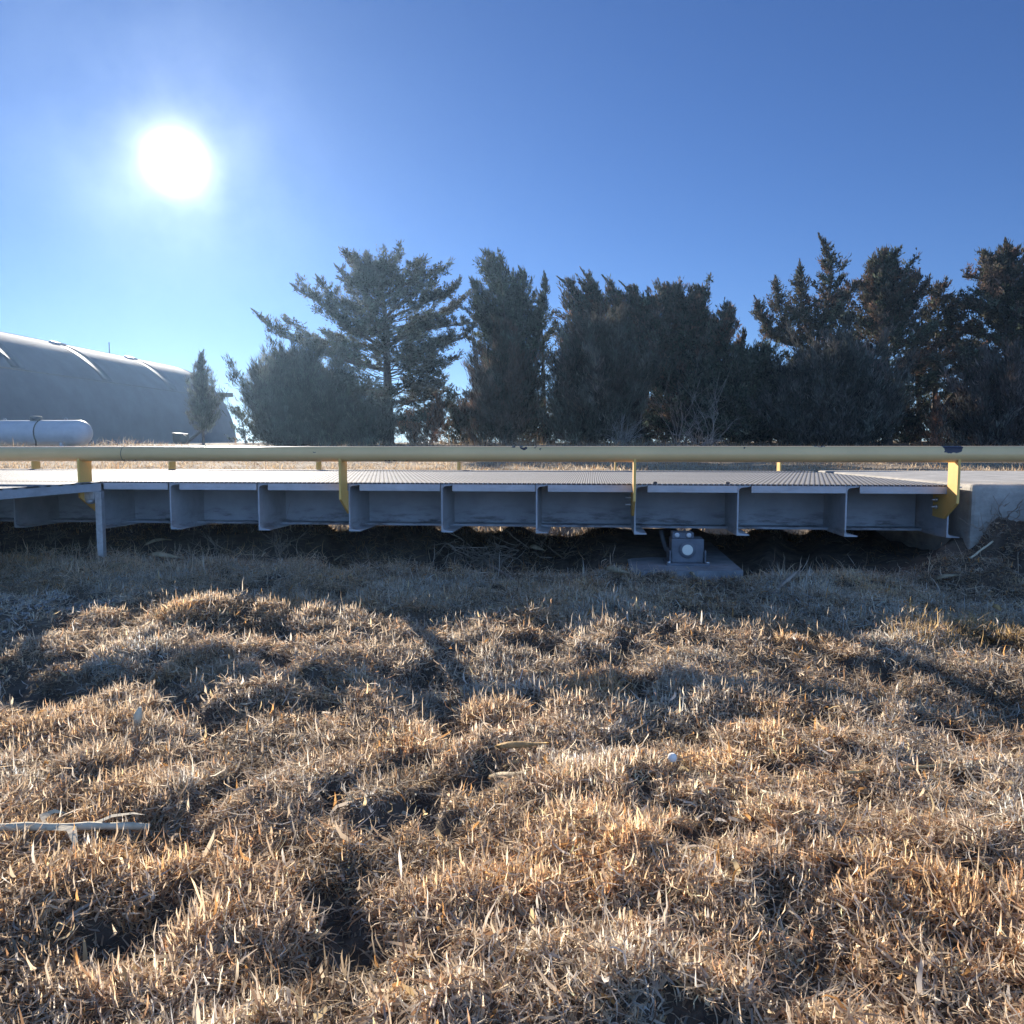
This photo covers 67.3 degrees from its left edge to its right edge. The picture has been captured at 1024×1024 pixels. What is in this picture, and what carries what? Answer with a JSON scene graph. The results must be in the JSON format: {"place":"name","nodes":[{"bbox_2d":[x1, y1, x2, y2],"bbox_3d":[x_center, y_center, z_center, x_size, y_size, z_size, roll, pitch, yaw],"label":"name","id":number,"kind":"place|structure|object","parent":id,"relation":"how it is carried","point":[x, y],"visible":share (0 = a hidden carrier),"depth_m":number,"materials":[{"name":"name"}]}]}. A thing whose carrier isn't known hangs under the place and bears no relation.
{"place":"outdoors","nodes":[
{"label":"outdoors","id":0,"kind":"place"},
{"bbox_2d":[0,593,130,634],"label":"dry grass","id":1,"kind":"structure","parent":0,"point":[39,606],"depth_m":3.71,"materials":[{"name":"brown plant"}]},
{"bbox_2d":[0,441,1023,1023],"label":"ground","id":2,"kind":"structure","parent":0,"point":[758,551],"depth_m":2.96,"materials":[{"name":"brown plant"}]},
{"bbox_2d":[0,416,92,445],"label":"propane tank","id":3,"kind":"object","parent":2,"relation":"on","point":[38,430],"visible":0.98,"depth_m":28.42,"materials":[{"name":"white metal"}]},
{"bbox_2d":[0,481,106,558],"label":"side platform","id":4,"kind":"structure","parent":2,"relation":"on","point":[15,489],"depth_m":4.81,"materials":[{"name":"grey paint"}]},
{"bbox_2d":[80,491,96,503],"bbox_3d":[-2.773,-0.116,5.049,0.103,0.124,0.060,0,5,6],"label":"junction box","id":5,"kind":"object","parent":4,"relation":"attached to","point":[89,497],"visible":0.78,"depth_m":5.02,"materials":[{"name":"metal"}]},
{"bbox_2d":[0,809,150,850],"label":"corn stalk","id":6,"kind":"object","parent":2,"relation":"on","point":[95,825],"visible":0.91,"depth_m":1.68,"materials":[{"name":"grey plant"}]},
{"bbox_2d":[108,562,124,568],"bbox_3d":[-2.451,0.331,4.761,0.030,0.039,0.104,4,6,42],"label":"corn husk","id":7,"kind":"object","parent":2,"relation":"on","point":[116,564],"visible":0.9,"depth_m":4.76,"materials":[{"name":"beige plant"}]},
{"bbox_2d":[0,331,236,443],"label":"arched building","id":8,"kind":"structure","parent":2,"relation":"on","point":[109,396],"depth_m":44.94,"materials":[{"name":"white paint"}]},
{"bbox_2d":[133,706,142,725],"bbox_3d":[-1.103,0.602,2.267,0.025,0.058,0.024,3,5,29],"label":"white husk","id":9,"kind":"object","parent":2,"relation":"on","point":[138,715],"visible":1,"depth_m":2.26,"materials":[{"name":"white plant"}]},
{"bbox_2d":[145,538,171,544],"bbox_3d":[-2.513,0.205,5.469,0.035,0.039,0.284,1,5,14],"label":"corn husk","id":10,"kind":"object","parent":2,"relation":"on","point":[155,540],"visible":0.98,"depth_m":5.43,"materials":[{"name":"beige plant"}]},
{"bbox_2d":[149,552,184,558],"bbox_3d":[-2.221,0.278,4.945,0.249,0.041,0.050,1,5,13],"label":"corn husk","id":11,"kind":"object","parent":2,"relation":"on","point":[160,554],"visible":0.94,"depth_m":4.93,"materials":[{"name":"beige plant"}]},
{"bbox_2d":[172,425,205,443],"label":"grain auger","id":12,"kind":"object","parent":2,"relation":"on","point":[181,438],"visible":0.81,"depth_m":40.56,"materials":[{"name":"grey metal"}]},
{"bbox_2d":[183,349,225,444],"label":"juniper tree","id":13,"kind":"object","parent":2,"relation":"on","point":[201,404],"visible":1,"depth_m":38.26,"materials":[{"name":"green plant"}]},
{"bbox_2d":[188,519,228,553],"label":"dry weed","id":14,"kind":"object","parent":2,"relation":"on","point":[209,540],"visible":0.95,"depth_m":5.35,"materials":[{"name":"brown plant"}]},
{"bbox_2d":[224,404,260,442],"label":"cedar tree","id":15,"kind":"object","parent":2,"relation":"on","point":[241,431],"visible":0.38,"depth_m":45.43,"materials":[{"name":"green plant"}]},
{"bbox_2d":[254,505,322,555],"bbox_3d":[-1.562,0.123,5.268,0.436,0.369,0.359,-3,5,-33],"label":"dry weed","id":16,"kind":"object","parent":2,"relation":"on","point":[281,549],"visible":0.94,"depth_m":5.25,"materials":[{"name":"brown plant"}]},
{"bbox_2d":[210,314,404,445],"bbox_3d":[-8.995,-5.489,33.322,8.517,6.140,6.483,0,5,6],"label":"cedar bush","id":17,"kind":"object","parent":2,"relation":"on","point":[287,395],"visible":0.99,"depth_m":32.90,"materials":[{"name":"green plant"}]},
{"bbox_2d":[250,240,482,445],"bbox_3d":[-6.411,-7.508,35.256,10.063,9.254,8.115,2,5,28],"label":"cedar tree","id":18,"kind":"object","parent":2,"relation":"on","point":[379,277],"visible":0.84,"depth_m":33.91,"materials":[{"name":"green plant"}]},
{"bbox_2d":[343,413,401,443],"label":"cedar bush","id":19,"kind":"object","parent":2,"relation":"on","point":[397,435],"depth_m":38.95,"materials":[{"name":"green plant"}]},
{"bbox_2d":[397,388,452,444],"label":"dead bush","id":20,"kind":"object","parent":2,"relation":"on","point":[433,426],"visible":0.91,"depth_m":34.14,"materials":[{"name":"plant"}]},
{"bbox_2d":[429,398,477,443],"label":"cedar bush","id":21,"kind":"object","parent":2,"relation":"on","point":[457,417],"visible":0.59,"depth_m":37.26,"materials":[{"name":"green plant"}]},
{"bbox_2d":[429,526,551,569],"bbox_3d":[-0.165,0.254,5.422,0.678,0.280,0.739,-4,6,-38],"label":"brush pile","id":22,"kind":"object","parent":2,"relation":"on","point":[484,557],"visible":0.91,"depth_m":5.43,"materials":[{"name":"brown plant"}]},
{"bbox_2d":[529,544,544,550],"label":"corn husk","id":23,"kind":"object","parent":22,"relation":"on","point":[533,546],"visible":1,"depth_m":5.50,"materials":[{"name":"beige plant"}]},
{"bbox_2d":[453,313,547,444],"bbox_3d":[-0.472,-5.479,32.143,3.916,5.732,4.157,-2,5,-23],"label":"cedar tree","id":24,"kind":"object","parent":2,"relation":"on","point":[504,379],"visible":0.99,"depth_m":31.77,"materials":[{"name":"green plant"}]},
{"bbox_2d":[448,246,553,439],"bbox_3d":[-0.661,-7.569,35.314,4.720,9.183,5.192,-2,5,-28],"label":"cedar tree","id":25,"kind":"object","parent":2,"relation":"on","point":[512,302],"visible":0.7,"depth_m":34.72,"materials":[{"name":"green plant"}]},
{"bbox_2d":[485,562,524,585],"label":"corn stalk","id":26,"kind":"object","parent":2,"relation":"on","point":[498,569],"visible":0.74,"depth_m":4.69,"materials":[{"name":"beige plant"}]},
{"bbox_2d":[487,769,529,779],"bbox_3d":[-0.009,0.683,2.004,0.128,0.058,0.030,3,6,35],"label":"corn husk","id":27,"kind":"object","parent":2,"relation":"on","point":[508,774],"visible":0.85,"depth_m":2.00,"materials":[{"name":"beige plant"}]},
{"bbox_2d":[0,446,1023,537],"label":"weighbridge","id":28,"kind":"object","parent":2,"relation":"on","point":[634,500],"visible":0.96,"depth_m":5.09,"materials":[{"name":"grey paint"}]},
{"bbox_2d":[0,431,1023,535],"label":"field grass","id":29,"kind":"structure","parent":2,"relation":"on","point":[441,467],"depth_m":14.36,"materials":[{"name":"beige plant"}]},
{"bbox_2d":[495,741,548,747],"bbox_3d":[0.027,0.649,2.139,0.153,0.027,0.029,0,5,6],"label":"corn husk","id":30,"kind":"object","parent":2,"relation":"on","point":[516,744],"visible":0.95,"depth_m":2.13,"materials":[{"name":"beige plant"}]},
{"bbox_2d":[521,529,552,554],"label":"dry weed","id":31,"kind":"object","parent":2,"relation":"on","point":[538,541],"visible":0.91,"depth_m":5.77,"materials":[{"name":"brown plant"}]},
{"bbox_2d":[517,396,559,442],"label":"cedar bush","id":32,"kind":"object","parent":2,"relation":"on","point":[536,434],"visible":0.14,"depth_m":37.95,"materials":[{"name":"green plant"}]},
{"bbox_2d":[527,308,567,422],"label":"cedar tree","id":33,"kind":"object","parent":2,"relation":"on","point":[543,363],"visible":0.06,"depth_m":40.49,"materials":[{"name":"green plant"}]},
{"bbox_2d":[545,542,592,558],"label":"dry weed","id":34,"kind":"object","parent":2,"relation":"on","point":[569,551],"visible":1,"depth_m":5.53,"materials":[{"name":"brown plant"}]},
{"bbox_2d":[540,397,608,442],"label":"cedar bush","id":35,"kind":"object","parent":2,"relation":"on","point":[552,425],"depth_m":38.37,"materials":[{"name":"green plant"}]},
{"bbox_2d":[536,266,640,441],"bbox_3d":[3.436,-7.132,35.429,5.882,8.278,3.514,0,5,6],"label":"cedar tree","id":36,"kind":"object","parent":2,"relation":"on","point":[594,295],"visible":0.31,"depth_m":34.89,"materials":[{"name":"green plant"}]},
{"bbox_2d":[532,297,665,443],"bbox_3d":[3.593,-5.623,31.085,5.116,6.534,5.454,-2,5,-27],"label":"cedar bush","id":37,"kind":"object","parent":2,"relation":"on","point":[600,378],"visible":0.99,"depth_m":30.68,"materials":[{"name":"green plant"}]},
{"bbox_2d":[604,566,631,574],"bbox_3d":[0.614,0.336,4.456,0.050,0.038,0.188,-5,7,-45],"label":"corn husk","id":38,"kind":"object","parent":2,"relation":"on","point":[613,568],"visible":0.98,"depth_m":4.46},
{"bbox_2d":[599,412,648,445],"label":"bare shrub","id":39,"kind":"object","parent":2,"relation":"on","point":[627,440],"visible":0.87,"depth_m":30.08,"materials":[{"name":"brown plant"}]},
{"bbox_2d":[601,391,670,442],"bbox_3d":[5.759,-4.554,37.329,4.407,3.106,4.035,0,5,6],"label":"cedar bush","id":40,"kind":"object","parent":2,"relation":"on","point":[646,437],"visible":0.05,"depth_m":36.74,"materials":[{"name":"green plant"}]},
{"bbox_2d":[667,753,675,762],"bbox_3d":[0.416,0.638,1.996,0.025,0.023,0.025,0,5,6],"label":"puffball","id":41,"kind":"object","parent":2,"relation":"on","point":[671,757],"visible":0.94,"depth_m":1.99,"materials":[{"name":"beige"}]},
{"bbox_2d":[611,272,746,442],"bbox_3d":[7.026,-6.636,33.828,6.204,7.577,5.186,3,5,31],"label":"cedar tree","id":42,"kind":"object","parent":2,"relation":"on","point":[674,329],"visible":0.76,"depth_m":33.24,"materials":[{"name":"green plant"}]},
{"bbox_2d":[654,376,705,442],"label":"cedar bush","id":43,"kind":"object","parent":2,"relation":"on","point":[680,437],"visible":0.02,"depth_m":38.35,"materials":[{"name":"green plant"}]},
{"bbox_2d":[628,542,742,582],"bbox_3d":[1.141,0.429,5.428,0.695,0.292,1.770,0,5,6],"label":"concrete pad","id":44,"kind":"object","parent":2,"relation":"on","point":[721,564],"visible":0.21,"depth_m":4.75,"materials":[{"name":"grey concrete"}]},
{"bbox_2d":[659,530,709,565],"bbox_3d":[1.101,0.220,4.938,0.287,0.203,0.342,0,5,6],"label":"load cell stand","id":45,"kind":"object","parent":44,"relation":"on","point":[685,548],"visible":1,"depth_m":4.81,"materials":[{"name":"blue paint"}]},
{"bbox_2d":[649,362,730,443],"bbox_3d":[7.340,-4.601,32.395,2.702,3.716,3.916,-5,6,-45],"label":"bare shrub","id":46,"kind":"object","parent":2,"relation":"on","point":[670,406],"visible":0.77,"depth_m":32.26,"materials":[{"name":"brown plant"}]},
{"bbox_2d":[671,415,726,445],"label":"bare shrub","id":47,"kind":"object","parent":2,"relation":"on","point":[690,435],"visible":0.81,"depth_m":30.23,"materials":[{"name":"brown plant"}]},
{"bbox_2d":[675,366,744,445],"bbox_3d":[7.939,-3.977,29.756,2.784,3.238,1.805,-2,5,-26],"label":"bare shrub","id":48,"kind":"object","parent":2,"relation":"on","point":[710,416],"visible":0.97,"depth_m":29.63,"materials":[{"name":"brown plant"}]},
{"bbox_2d":[659,335,802,444],"bbox_3d":[9.540,-5.202,33.048,6.569,5.109,5.665,0,5,6],"label":"cedar bush","id":49,"kind":"object","parent":2,"relation":"on","point":[751,371],"visible":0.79,"depth_m":32.19,"materials":[{"name":"green plant"}]},
{"bbox_2d":[714,397,775,442],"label":"cedar bush","id":50,"kind":"object","parent":2,"relation":"on","point":[733,438],"depth_m":37.04,"materials":[{"name":"green plant"}]},
{"bbox_2d":[771,571,797,595],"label":"corn stalk","id":51,"kind":"object","parent":2,"relation":"on","point":[790,577],"visible":0.91,"depth_m":4.04,"materials":[{"name":"beige plant"}]},
{"bbox_2d":[760,789,820,809],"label":"corn stalk","id":52,"kind":"object","parent":2,"relation":"on","point":[765,792],"visible":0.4,"depth_m":1.81,"materials":[{"name":"beige plant"}]},
{"bbox_2d":[748,232,863,365],"bbox_3d":[12.795,-7.398,33.314,4.441,9.231,3.187,-2,5,-24],"label":"cedar tree","id":53,"kind":"object","parent":2,"relation":"on","point":[799,314],"visible":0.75,"depth_m":33.07,"materials":[{"name":"green plant"}]},
{"bbox_2d":[742,309,919,445],"bbox_3d":[12.983,-5.307,30.446,5.921,6.101,5.866,-3,5,-31],"label":"cedar bush","id":54,"kind":"object","parent":2,"relation":"on","point":[835,390],"visible":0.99,"depth_m":29.75,"materials":[{"name":"green plant"}]},
{"bbox_2d":[807,309,906,385],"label":"cedar tree","id":55,"kind":"object","parent":2,"relation":"on","point":[856,336],"visible":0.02,"depth_m":39.43,"materials":[{"name":"green plant"}]},
{"bbox_2d":[845,763,945,773],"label":"corn stalk","id":56,"kind":"object","parent":2,"relation":"on","point":[904,768],"visible":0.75,"depth_m":1.98,"materials":[{"name":"beige plant"}]},
{"bbox_2d":[870,391,928,442],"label":"cedar bush","id":57,"kind":"object","parent":2,"relation":"on","point":[906,432],"visible":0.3,"depth_m":37.37,"materials":[{"name":"green plant"}]},
{"bbox_2d":[837,244,965,444],"bbox_3d":[16.556,-7.214,34.014,5.568,8.835,5.869,0,5,6],"label":"cedar tree","id":58,"kind":"object","parent":2,"relation":"on","point":[887,295],"visible":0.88,"depth_m":32.73,"materials":[{"name":"green plant"}]},
{"bbox_2d":[818,470,1023,549],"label":"concrete abutment","id":59,"kind":"object","parent":2,"relation":"on","point":[979,490],"visible":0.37,"depth_m":4.67,"materials":[{"name":"grey concrete"}]},
{"bbox_2d":[899,337,949,441],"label":"cedar tree","id":60,"kind":"object","parent":2,"relation":"on","point":[928,395],"visible":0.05,"depth_m":39.99,"materials":[{"name":"green plant"}]},
{"bbox_2d":[921,393,951,445],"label":"cedar sapling","id":61,"kind":"object","parent":2,"relation":"on","point":[936,438],"visible":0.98,"depth_m":29.24,"materials":[{"name":"green plant"}]},
{"bbox_2d":[898,275,982,443],"bbox_3d":[18.845,-6.553,33.691,3.722,7.518,3.534,-1,5,-12],"label":"cedar tree","id":62,"kind":"object","parent":2,"relation":"on","point":[937,290],"visible":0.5,"depth_m":33.33,"materials":[{"name":"green plant"}]},
{"bbox_2d":[916,392,965,441],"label":"cedar bush","id":63,"kind":"object","parent":2,"relation":"on","point":[945,413],"visible":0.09,"depth_m":36.97,"materials":[{"name":"green plant"}]},
{"bbox_2d":[935,574,959,579],"bbox_3d":[2.377,0.358,4.197,0.126,0.040,0.036,0,5,6],"label":"corn husk","id":64,"kind":"object","parent":2,"relation":"on","point":[945,576],"visible":0.98,"depth_m":4.19,"materials":[{"name":"beige plant"}]},
{"bbox_2d":[912,319,996,401],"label":"cedar tree","id":65,"kind":"object","parent":2,"relation":"on","point":[952,352],"visible":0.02,"depth_m":39.23,"materials":[{"name":"green plant"}]},
{"bbox_2d":[919,237,1023,443],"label":"cedar tree","id":66,"kind":"object","parent":2,"relation":"on","point":[1000,283],"visible":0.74,"depth_m":31.09,"materials":[{"name":"green plant"}]},
{"bbox_2d":[928,336,1023,445],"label":"cedar bush","id":67,"kind":"object","parent":2,"relation":"on","point":[990,402],"visible":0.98,"depth_m":29.17,"materials":[{"name":"green plant"}]},
{"bbox_2d":[969,541,993,558],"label":"corn stalk","id":68,"kind":"object","parent":2,"relation":"on","point":[981,549],"visible":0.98,"depth_m":4.40,"materials":[{"name":"beige plant"}]},
{"bbox_2d":[958,510,1009,539],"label":"dry weed","id":69,"kind":"object","parent":2,"relation":"on","point":[985,532],"visible":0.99,"depth_m":4.44,"materials":[{"name":"brown plant"}]},
{"bbox_2d":[992,604,1001,611],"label":"corn husk","id":70,"kind":"object","parent":2,"relation":"on","point":[997,606],"visible":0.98,"depth_m":3.57,"materials":[{"name":"beige plant"}]},
{"bbox_2d":[990,494,1023,521],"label":"dry weed","id":71,"kind":"object","parent":2,"relation":"on","point":[1007,511],"visible":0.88,"depth_m":4.46,"materials":[{"name":"brown plant"}]},
{"bbox_2d":[0,0,1023,442],"label":"sky","id":72,"kind":"structure","parent":0,"point":[169,169],"materials":[{"name":"blue"}]}
]}

